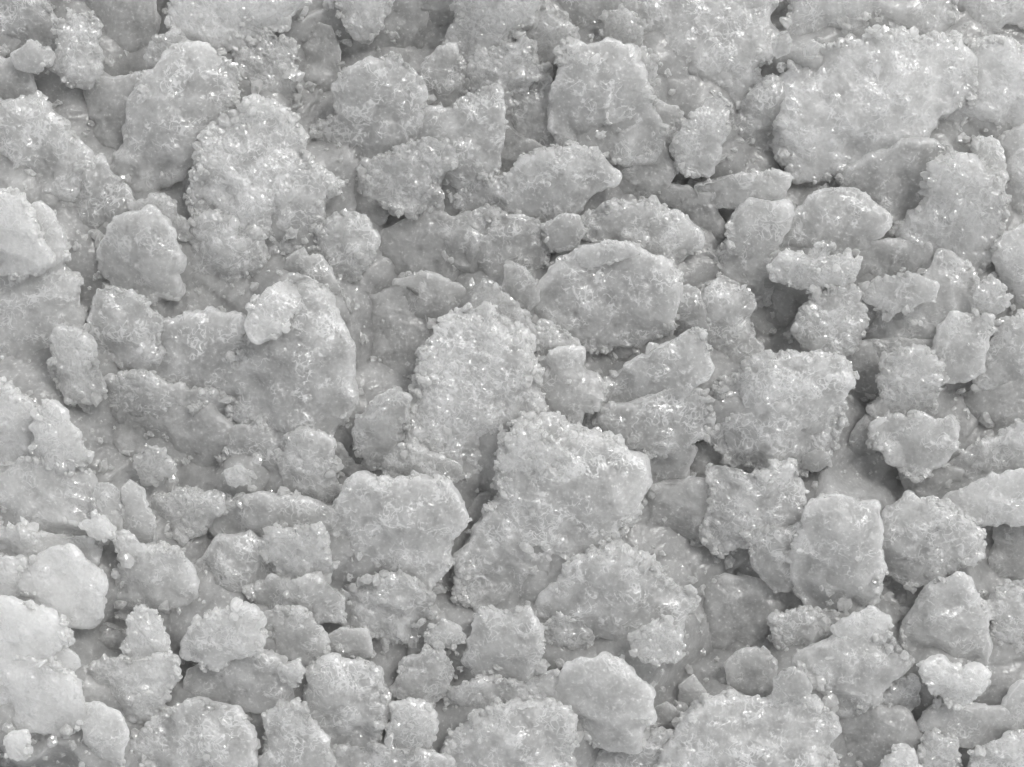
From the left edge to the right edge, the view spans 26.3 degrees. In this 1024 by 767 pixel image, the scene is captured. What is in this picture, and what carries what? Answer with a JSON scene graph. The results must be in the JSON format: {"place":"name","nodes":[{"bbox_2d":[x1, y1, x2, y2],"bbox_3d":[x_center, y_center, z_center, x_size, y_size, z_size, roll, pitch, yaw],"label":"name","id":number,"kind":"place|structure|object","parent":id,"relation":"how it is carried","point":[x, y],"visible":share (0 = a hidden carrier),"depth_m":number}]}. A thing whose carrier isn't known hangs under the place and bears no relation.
{"place":"outdoors","nodes":[
{"label":"outdoors","id":0,"kind":"place"},
{"bbox_2d":[0,0,1023,766],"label":"snow ground","id":1,"kind":"structure","parent":0,"point":[880,484],"depth_m":0.63},
{"bbox_2d":[0,376,35,471],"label":"ice chunk","id":2,"kind":"object","parent":1,"relation":"on","point":[16,421],"visible":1,"depth_m":0.62},
{"bbox_2d":[0,187,55,282],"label":"ice chunk","id":3,"kind":"object","parent":1,"relation":"on","point":[26,251],"visible":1,"depth_m":0.61},
{"bbox_2d":[0,0,57,48],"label":"ice chunk","id":4,"kind":"object","parent":1,"relation":"on","point":[23,21],"visible":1,"depth_m":0.62},
{"bbox_2d":[0,595,74,660],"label":"ice chunk","id":5,"kind":"object","parent":1,"relation":"on","point":[30,627],"visible":1,"depth_m":0.61},
{"bbox_2d":[0,655,86,738],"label":"ice chunk","id":6,"kind":"object","parent":1,"relation":"on","point":[44,696],"visible":1,"depth_m":0.61},
{"bbox_2d":[0,264,87,355],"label":"ice chunk","id":7,"kind":"object","parent":1,"relation":"on","point":[32,308],"visible":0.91,"depth_m":0.62},
{"bbox_2d":[0,90,95,201],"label":"ice chunk","id":8,"kind":"object","parent":1,"relation":"on","point":[46,145],"visible":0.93,"depth_m":0.62},
{"bbox_2d":[0,455,97,535],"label":"ice chunk","id":9,"kind":"object","parent":1,"relation":"on","point":[32,489],"visible":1,"depth_m":0.62},
{"bbox_2d":[0,516,102,565],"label":"ice chunk","id":10,"kind":"object","parent":1,"relation":"on","point":[25,537],"visible":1,"depth_m":0.62},
{"bbox_2d":[28,398,93,476],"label":"ice chunk","id":11,"kind":"object","parent":1,"relation":"on","point":[57,445],"visible":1,"depth_m":0.61},
{"bbox_2d":[17,543,108,628],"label":"ice chunk","id":12,"kind":"object","parent":1,"relation":"on","point":[69,581],"visible":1,"depth_m":0.61},
{"bbox_2d":[46,320,107,407],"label":"ice chunk","id":13,"kind":"object","parent":1,"relation":"on","point":[73,363],"visible":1,"depth_m":0.62},
{"bbox_2d":[50,9,104,89],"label":"ice chunk","id":14,"kind":"object","parent":1,"relation":"on","point":[79,60],"visible":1,"depth_m":0.62},
{"bbox_2d":[68,154,135,228],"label":"ice chunk","id":15,"kind":"object","parent":1,"relation":"on","point":[106,194],"visible":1,"depth_m":0.62},
{"bbox_2d":[76,701,129,766],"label":"ice chunk","id":16,"kind":"object","parent":1,"relation":"on","point":[105,729],"visible":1,"depth_m":0.62},
{"bbox_2d":[83,71,142,149],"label":"ice chunk","id":17,"kind":"object","parent":1,"relation":"on","point":[107,96],"visible":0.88,"depth_m":0.63},
{"bbox_2d":[85,0,160,52],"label":"ice chunk","id":18,"kind":"object","parent":1,"relation":"on","point":[131,26],"visible":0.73,"depth_m":0.63},
{"bbox_2d":[82,285,165,370],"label":"ice chunk","id":19,"kind":"object","parent":1,"relation":"on","point":[124,326],"visible":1,"depth_m":0.62},
{"bbox_2d":[83,650,182,724],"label":"ice chunk","id":20,"kind":"object","parent":1,"relation":"on","point":[141,690],"visible":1,"depth_m":0.62},
{"bbox_2d":[96,204,186,305],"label":"ice chunk","id":21,"kind":"object","parent":1,"relation":"on","point":[139,252],"visible":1,"depth_m":0.62},
{"bbox_2d":[110,541,199,620],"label":"ice chunk","id":22,"kind":"object","parent":1,"relation":"on","point":[158,575],"visible":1,"depth_m":0.62},
{"bbox_2d":[104,369,238,441],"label":"ice chunk","id":23,"kind":"object","parent":1,"relation":"on","point":[139,392],"visible":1,"depth_m":0.62},
{"bbox_2d":[113,400,235,466],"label":"ice chunk","id":24,"kind":"object","parent":1,"relation":"on","point":[199,432],"visible":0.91,"depth_m":0.63},
{"bbox_2d":[110,40,241,192],"bbox_3d":[-0.097,-0.074,0.626,0.030,0.026,0.049,30,90,0],"label":"ice chunk","id":25,"kind":"object","parent":1,"relation":"on","point":[182,95],"visible":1,"depth_m":0.62},
{"bbox_2d":[148,485,228,538],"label":"ice chunk","id":26,"kind":"object","parent":1,"relation":"on","point":[195,511],"visible":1,"depth_m":0.62},
{"bbox_2d":[129,696,260,766],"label":"ice chunk","id":27,"kind":"object","parent":1,"relation":"on","point":[199,731],"visible":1,"depth_m":0.62},
{"bbox_2d":[156,306,246,394],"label":"ice chunk","id":28,"kind":"object","parent":1,"relation":"on","point":[200,347],"visible":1,"depth_m":0.62},
{"bbox_2d":[179,597,268,672],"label":"ice chunk","id":29,"kind":"object","parent":1,"relation":"on","point":[216,639],"visible":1,"depth_m":0.61},
{"bbox_2d":[186,208,270,286],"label":"ice chunk","id":30,"kind":"object","parent":1,"relation":"on","point":[223,248],"visible":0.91,"depth_m":0.62},
{"bbox_2d":[194,530,273,595],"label":"ice chunk","id":31,"kind":"object","parent":1,"relation":"on","point":[235,563],"visible":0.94,"depth_m":0.62},
{"bbox_2d":[164,0,311,55],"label":"ice chunk","id":32,"kind":"object","parent":1,"relation":"on","point":[215,24],"visible":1,"depth_m":0.62},
{"bbox_2d":[183,649,293,713],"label":"ice chunk","id":33,"kind":"object","parent":1,"relation":"on","point":[252,684],"visible":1,"depth_m":0.62},
{"bbox_2d":[214,413,286,492],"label":"ice chunk","id":34,"kind":"object","parent":1,"relation":"on","point":[252,438],"visible":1,"depth_m":0.62},
{"bbox_2d":[183,93,345,278],"bbox_3d":[-0.071,-0.055,0.623,0.044,0.025,0.050,21,90,0],"label":"ice chunk","id":35,"kind":"object","parent":1,"relation":"on","point":[254,161],"visible":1,"depth_m":0.62},
{"bbox_2d":[227,27,304,110],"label":"ice chunk","id":36,"kind":"object","parent":1,"relation":"on","point":[268,59],"visible":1,"depth_m":0.62},
{"bbox_2d":[208,486,343,537],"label":"ice chunk","id":37,"kind":"object","parent":1,"relation":"on","point":[258,511],"visible":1,"depth_m":0.62},
{"bbox_2d":[220,279,359,437],"bbox_3d":[-0.063,-0.005,0.622,0.040,0.026,0.050,0,90,0],"label":"ice chunk","id":38,"kind":"object","parent":1,"relation":"on","point":[302,372],"visible":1,"depth_m":0.62},
{"bbox_2d":[244,272,312,344],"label":"ice chunk","id":39,"kind":"object","parent":38,"relation":"on","point":[273,309],"visible":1,"depth_m":0.61},
{"bbox_2d":[241,571,347,624],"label":"ice chunk","id":40,"kind":"object","parent":1,"relation":"on","point":[319,597],"visible":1,"depth_m":0.62},
{"bbox_2d":[257,697,335,766],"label":"ice chunk","id":41,"kind":"object","parent":1,"relation":"on","point":[295,735],"visible":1,"depth_m":0.62},
{"bbox_2d":[264,604,330,668],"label":"ice chunk","id":42,"kind":"object","parent":1,"relation":"on","point":[295,632],"visible":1,"depth_m":0.62},
{"bbox_2d":[258,521,339,584],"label":"ice chunk","id":43,"kind":"object","parent":1,"relation":"on","point":[294,552],"visible":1,"depth_m":0.62},
{"bbox_2d":[273,425,343,502],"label":"ice chunk","id":44,"kind":"object","parent":1,"relation":"on","point":[309,463],"visible":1,"depth_m":0.62},
{"bbox_2d":[301,21,344,91],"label":"ice chunk","id":45,"kind":"object","parent":1,"relation":"on","point":[321,49],"visible":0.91,"depth_m":0.63},
{"bbox_2d":[310,208,380,282],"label":"ice chunk","id":46,"kind":"object","parent":1,"relation":"on","point":[349,243],"visible":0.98,"depth_m":0.62},
{"bbox_2d":[302,652,391,756],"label":"ice chunk","id":47,"kind":"object","parent":1,"relation":"on","point":[348,697],"visible":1,"depth_m":0.62},
{"bbox_2d":[308,51,427,161],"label":"ice chunk","id":48,"kind":"object","parent":1,"relation":"on","point":[380,104],"visible":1,"depth_m":0.62},
{"bbox_2d":[351,386,411,470],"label":"ice chunk","id":49,"kind":"object","parent":1,"relation":"on","point":[381,427],"visible":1,"depth_m":0.62},
{"bbox_2d":[339,569,435,647],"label":"ice chunk","id":50,"kind":"object","parent":1,"relation":"on","point":[391,607],"visible":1,"depth_m":0.62},
{"bbox_2d":[332,740,455,766],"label":"ice chunk","id":51,"kind":"object","parent":1,"relation":"on","point":[383,755],"visible":1,"depth_m":0.62},
{"bbox_2d":[327,470,471,590],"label":"ice chunk","id":52,"kind":"object","parent":1,"relation":"on","point":[413,523],"visible":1,"depth_m":0.61},
{"bbox_2d":[370,285,428,376],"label":"ice chunk","id":53,"kind":"object","parent":1,"relation":"on","point":[400,331],"visible":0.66,"depth_m":0.63},
{"bbox_2d":[355,136,462,219],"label":"ice chunk","id":54,"kind":"object","parent":1,"relation":"on","point":[407,178],"visible":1,"depth_m":0.62},
{"bbox_2d":[384,697,438,758],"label":"ice chunk","id":55,"kind":"object","parent":1,"relation":"on","point":[413,724],"visible":1,"depth_m":0.62},
{"bbox_2d":[379,437,463,483],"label":"ice chunk","id":56,"kind":"object","parent":1,"relation":"on","point":[406,457],"visible":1,"depth_m":0.62},
{"bbox_2d":[389,640,454,707],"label":"ice chunk","id":57,"kind":"object","parent":1,"relation":"on","point":[426,673],"visible":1,"depth_m":0.62},
{"bbox_2d":[392,270,465,318],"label":"ice chunk","id":58,"kind":"object","parent":1,"relation":"on","point":[439,295],"visible":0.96,"depth_m":0.63},
{"bbox_2d":[380,210,493,281],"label":"ice chunk","id":59,"kind":"object","parent":1,"relation":"on","point":[412,245],"visible":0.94,"depth_m":0.63},
{"bbox_2d":[418,42,467,106],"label":"ice chunk","id":60,"kind":"object","parent":1,"relation":"on","point":[442,71],"visible":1,"depth_m":0.62},
{"bbox_2d":[415,83,508,192],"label":"ice chunk","id":61,"kind":"object","parent":1,"relation":"on","point":[472,127],"visible":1,"depth_m":0.62},
{"bbox_2d":[400,301,548,473],"bbox_3d":[-0.012,0.003,0.623,0.044,0.026,0.052,0,90,0],"label":"ice chunk","id":62,"kind":"object","parent":1,"relation":"on","point":[479,371],"visible":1,"depth_m":0.61},
{"bbox_2d":[442,0,542,86],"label":"ice chunk","id":63,"kind":"object","parent":1,"relation":"on","point":[487,24],"visible":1,"depth_m":0.62},
{"bbox_2d":[441,203,554,276],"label":"ice chunk","id":64,"kind":"object","parent":1,"relation":"on","point":[517,238],"visible":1,"depth_m":0.62},
{"bbox_2d":[446,668,560,708],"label":"ice chunk","id":65,"kind":"object","parent":1,"relation":"on","point":[480,691],"visible":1,"depth_m":0.62},
{"bbox_2d":[460,605,549,682],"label":"ice chunk","id":66,"kind":"object","parent":1,"relation":"on","point":[511,643],"visible":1,"depth_m":0.62},
{"bbox_2d":[462,31,548,115],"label":"ice chunk","id":67,"kind":"object","parent":1,"relation":"on","point":[509,65],"visible":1,"depth_m":0.62},
{"bbox_2d":[439,697,579,766],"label":"ice chunk","id":68,"kind":"object","parent":1,"relation":"on","point":[515,732],"visible":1,"depth_m":0.62},
{"bbox_2d":[0,0,1023,766],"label":"loose ice grains","id":69,"kind":"object","parent":1,"relation":"on","point":[844,606],"visible":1,"depth_m":0.62},
{"bbox_2d":[494,422,569,481],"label":"ice chunk","id":70,"kind":"object","parent":1,"relation":"on","point":[528,447],"visible":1,"depth_m":0.61},
{"bbox_2d":[450,411,652,612],"bbox_3d":[0.010,0.042,0.623,0.046,0.027,0.068,22,90,0],"label":"ice chunk","id":71,"kind":"object","parent":1,"relation":"on","point":[594,487],"visible":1,"depth_m":0.62},
{"bbox_2d":[503,139,621,222],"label":"ice chunk","id":72,"kind":"object","parent":1,"relation":"on","point":[552,182],"visible":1,"depth_m":0.62},
{"bbox_2d":[538,344,608,423],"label":"ice chunk","id":73,"kind":"object","parent":1,"relation":"on","point":[574,389],"visible":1,"depth_m":0.62},
{"bbox_2d":[555,651,656,753],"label":"ice chunk","id":74,"kind":"object","parent":1,"relation":"on","point":[608,697],"visible":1,"depth_m":0.61},
{"bbox_2d":[533,241,683,354],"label":"ice chunk","id":75,"kind":"object","parent":1,"relation":"on","point":[634,301],"visible":1,"depth_m":0.62},
{"bbox_2d":[547,36,669,167],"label":"ice chunk","id":76,"kind":"object","parent":1,"relation":"on","point":[595,84],"visible":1,"depth_m":0.62},
{"bbox_2d":[533,538,700,663],"bbox_3d":[0.032,0.063,0.621,0.045,0.022,0.035,30,90,0],"label":"ice chunk","id":77,"kind":"object","parent":1,"relation":"on","point":[617,590],"visible":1,"depth_m":0.61},
{"bbox_2d":[580,195,704,265],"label":"ice chunk","id":78,"kind":"object","parent":1,"relation":"on","point":[651,224],"visible":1,"depth_m":0.62},
{"bbox_2d":[592,387,717,458],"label":"ice chunk","id":79,"kind":"object","parent":1,"relation":"on","point":[658,425],"visible":1,"depth_m":0.62},
{"bbox_2d":[627,614,686,666],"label":"ice chunk","id":80,"kind":"object","parent":1,"relation":"on","point":[658,642],"visible":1,"depth_m":0.61},
{"bbox_2d":[602,326,714,403],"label":"ice chunk","id":81,"kind":"object","parent":1,"relation":"on","point":[682,365],"visible":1,"depth_m":0.61},
{"bbox_2d":[645,476,708,547],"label":"ice chunk","id":82,"kind":"object","parent":1,"relation":"on","point":[681,505],"visible":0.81,"depth_m":0.63},
{"bbox_2d":[669,92,732,178],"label":"ice chunk","id":83,"kind":"object","parent":1,"relation":"on","point":[697,142],"visible":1,"depth_m":0.62},
{"bbox_2d":[633,0,782,109],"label":"ice chunk","id":84,"kind":"object","parent":1,"relation":"on","point":[731,54],"visible":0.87,"depth_m":0.62},
{"bbox_2d":[700,275,763,363],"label":"ice chunk","id":85,"kind":"object","parent":1,"relation":"on","point":[731,304],"visible":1,"depth_m":0.62},
{"bbox_2d":[694,168,791,208],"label":"ice chunk","id":86,"kind":"object","parent":1,"relation":"on","point":[733,191],"visible":1,"depth_m":0.62},
{"bbox_2d":[653,688,841,766],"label":"ice chunk","id":87,"kind":"object","parent":1,"relation":"on","point":[733,727],"visible":1,"depth_m":0.62},
{"bbox_2d":[723,645,777,696],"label":"ice chunk","id":88,"kind":"object","parent":1,"relation":"on","point":[750,671],"visible":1,"depth_m":0.62},
{"bbox_2d":[702,573,803,649],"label":"ice chunk","id":89,"kind":"object","parent":1,"relation":"on","point":[739,608],"visible":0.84,"depth_m":0.63},
{"bbox_2d":[699,458,808,558],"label":"ice chunk","id":90,"kind":"object","parent":1,"relation":"on","point":[772,494],"visible":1,"depth_m":0.62},
{"bbox_2d":[713,197,794,310],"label":"ice chunk","id":91,"kind":"object","parent":1,"relation":"on","point":[757,230],"visible":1,"depth_m":0.62},
{"bbox_2d":[736,73,785,168],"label":"ice chunk","id":92,"kind":"object","parent":1,"relation":"on","point":[758,111],"visible":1,"depth_m":0.62},
{"bbox_2d":[739,521,801,592],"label":"ice chunk","id":93,"kind":"object","parent":1,"relation":"on","point":[767,547],"visible":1,"depth_m":0.62},
{"bbox_2d":[707,349,859,477],"bbox_3d":[0.075,0.009,0.621,0.044,0.025,0.038,0,90,0],"label":"ice chunk","id":94,"kind":"object","parent":1,"relation":"on","point":[787,396],"visible":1,"depth_m":0.62},
{"bbox_2d":[767,605,840,650],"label":"ice chunk","id":95,"kind":"object","parent":1,"relation":"on","point":[806,625],"visible":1,"depth_m":0.62},
{"bbox_2d":[766,240,862,293],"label":"ice chunk","id":96,"kind":"object","parent":1,"relation":"on","point":[816,267],"visible":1,"depth_m":0.61},
{"bbox_2d":[790,283,869,356],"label":"ice chunk","id":97,"kind":"object","parent":1,"relation":"on","point":[836,319],"visible":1,"depth_m":0.62},
{"bbox_2d":[779,187,892,256],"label":"ice chunk","id":98,"kind":"object","parent":1,"relation":"on","point":[856,220],"visible":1,"depth_m":0.62},
{"bbox_2d":[786,491,888,616],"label":"ice chunk","id":99,"kind":"object","parent":1,"relation":"on","point":[839,537],"visible":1,"depth_m":0.62},
{"bbox_2d":[791,633,910,717],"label":"ice chunk","id":100,"kind":"object","parent":1,"relation":"on","point":[848,675],"visible":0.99,"depth_m":0.62},
{"bbox_2d":[779,0,959,35],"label":"ice chunk","id":101,"kind":"object","parent":1,"relation":"on","point":[925,17],"visible":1,"depth_m":0.62},
{"bbox_2d":[772,24,978,184],"bbox_3d":[0.103,-0.079,0.623,0.060,0.025,0.044,0,90,0],"label":"ice chunk","id":102,"kind":"object","parent":1,"relation":"on","point":[888,86],"visible":1,"depth_m":0.62},
{"bbox_2d":[840,703,923,766],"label":"ice chunk","id":103,"kind":"object","parent":1,"relation":"on","point":[870,733],"visible":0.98,"depth_m":0.63},
{"bbox_2d":[834,136,953,223],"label":"ice chunk","id":104,"kind":"object","parent":1,"relation":"on","point":[889,179],"visible":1,"depth_m":0.62},
{"bbox_2d":[854,237,933,277],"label":"ice chunk","id":105,"kind":"object","parent":1,"relation":"on","point":[890,256],"visible":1,"depth_m":0.62},
{"bbox_2d":[858,271,939,321],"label":"ice chunk","id":106,"kind":"object","parent":1,"relation":"on","point":[889,297],"visible":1,"depth_m":0.61},
{"bbox_2d":[866,344,949,420],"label":"ice chunk","id":107,"kind":"object","parent":1,"relation":"on","point":[912,377],"visible":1,"depth_m":0.62},
{"bbox_2d":[865,409,960,482],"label":"ice chunk","id":108,"kind":"object","parent":1,"relation":"on","point":[915,446],"visible":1,"depth_m":0.62},
{"bbox_2d":[862,248,979,339],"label":"ice chunk","id":109,"kind":"object","parent":1,"relation":"on","point":[953,275],"visible":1,"depth_m":0.62},
{"bbox_2d":[881,490,986,593],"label":"ice chunk","id":110,"kind":"object","parent":1,"relation":"on","point":[927,540],"visible":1,"depth_m":0.62},
{"bbox_2d":[898,571,992,665],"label":"ice chunk","id":111,"kind":"object","parent":1,"relation":"on","point":[950,615],"visible":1,"depth_m":0.62},
{"bbox_2d":[895,151,1011,273],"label":"ice chunk","id":112,"kind":"object","parent":1,"relation":"on","point":[960,210],"visible":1,"depth_m":0.61},
{"bbox_2d":[916,654,991,710],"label":"ice chunk","id":113,"kind":"object","parent":1,"relation":"on","point":[956,686],"visible":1,"depth_m":0.61},
{"bbox_2d":[930,308,995,383],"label":"ice chunk","id":114,"kind":"object","parent":1,"relation":"on","point":[960,345],"visible":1,"depth_m":0.62},
{"bbox_2d":[917,697,1018,748],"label":"ice chunk","id":115,"kind":"object","parent":1,"relation":"on","point":[972,724],"visible":1,"depth_m":0.62},
{"bbox_2d":[939,34,1023,134],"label":"ice chunk","id":116,"kind":"object","parent":1,"relation":"on","point":[1000,86],"visible":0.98,"depth_m":0.62},
{"bbox_2d":[941,468,1023,527],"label":"ice chunk","id":117,"kind":"object","parent":1,"relation":"on","point":[992,498],"visible":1,"depth_m":0.62},
{"bbox_2d":[941,418,1023,479],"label":"ice chunk","id":118,"kind":"object","parent":1,"relation":"on","point":[1002,451],"visible":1,"depth_m":0.62},
{"bbox_2d":[959,381,1023,435],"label":"ice chunk","id":119,"kind":"object","parent":1,"relation":"on","point":[1002,405],"visible":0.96,"depth_m":0.63},
{"bbox_2d":[970,308,1023,391],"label":"ice chunk","id":120,"kind":"object","parent":1,"relation":"on","point":[1004,357],"visible":1,"depth_m":0.62},
{"bbox_2d":[987,579,1023,655],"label":"ice chunk","id":121,"kind":"object","parent":1,"relation":"on","point":[1005,602],"visible":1,"depth_m":0.62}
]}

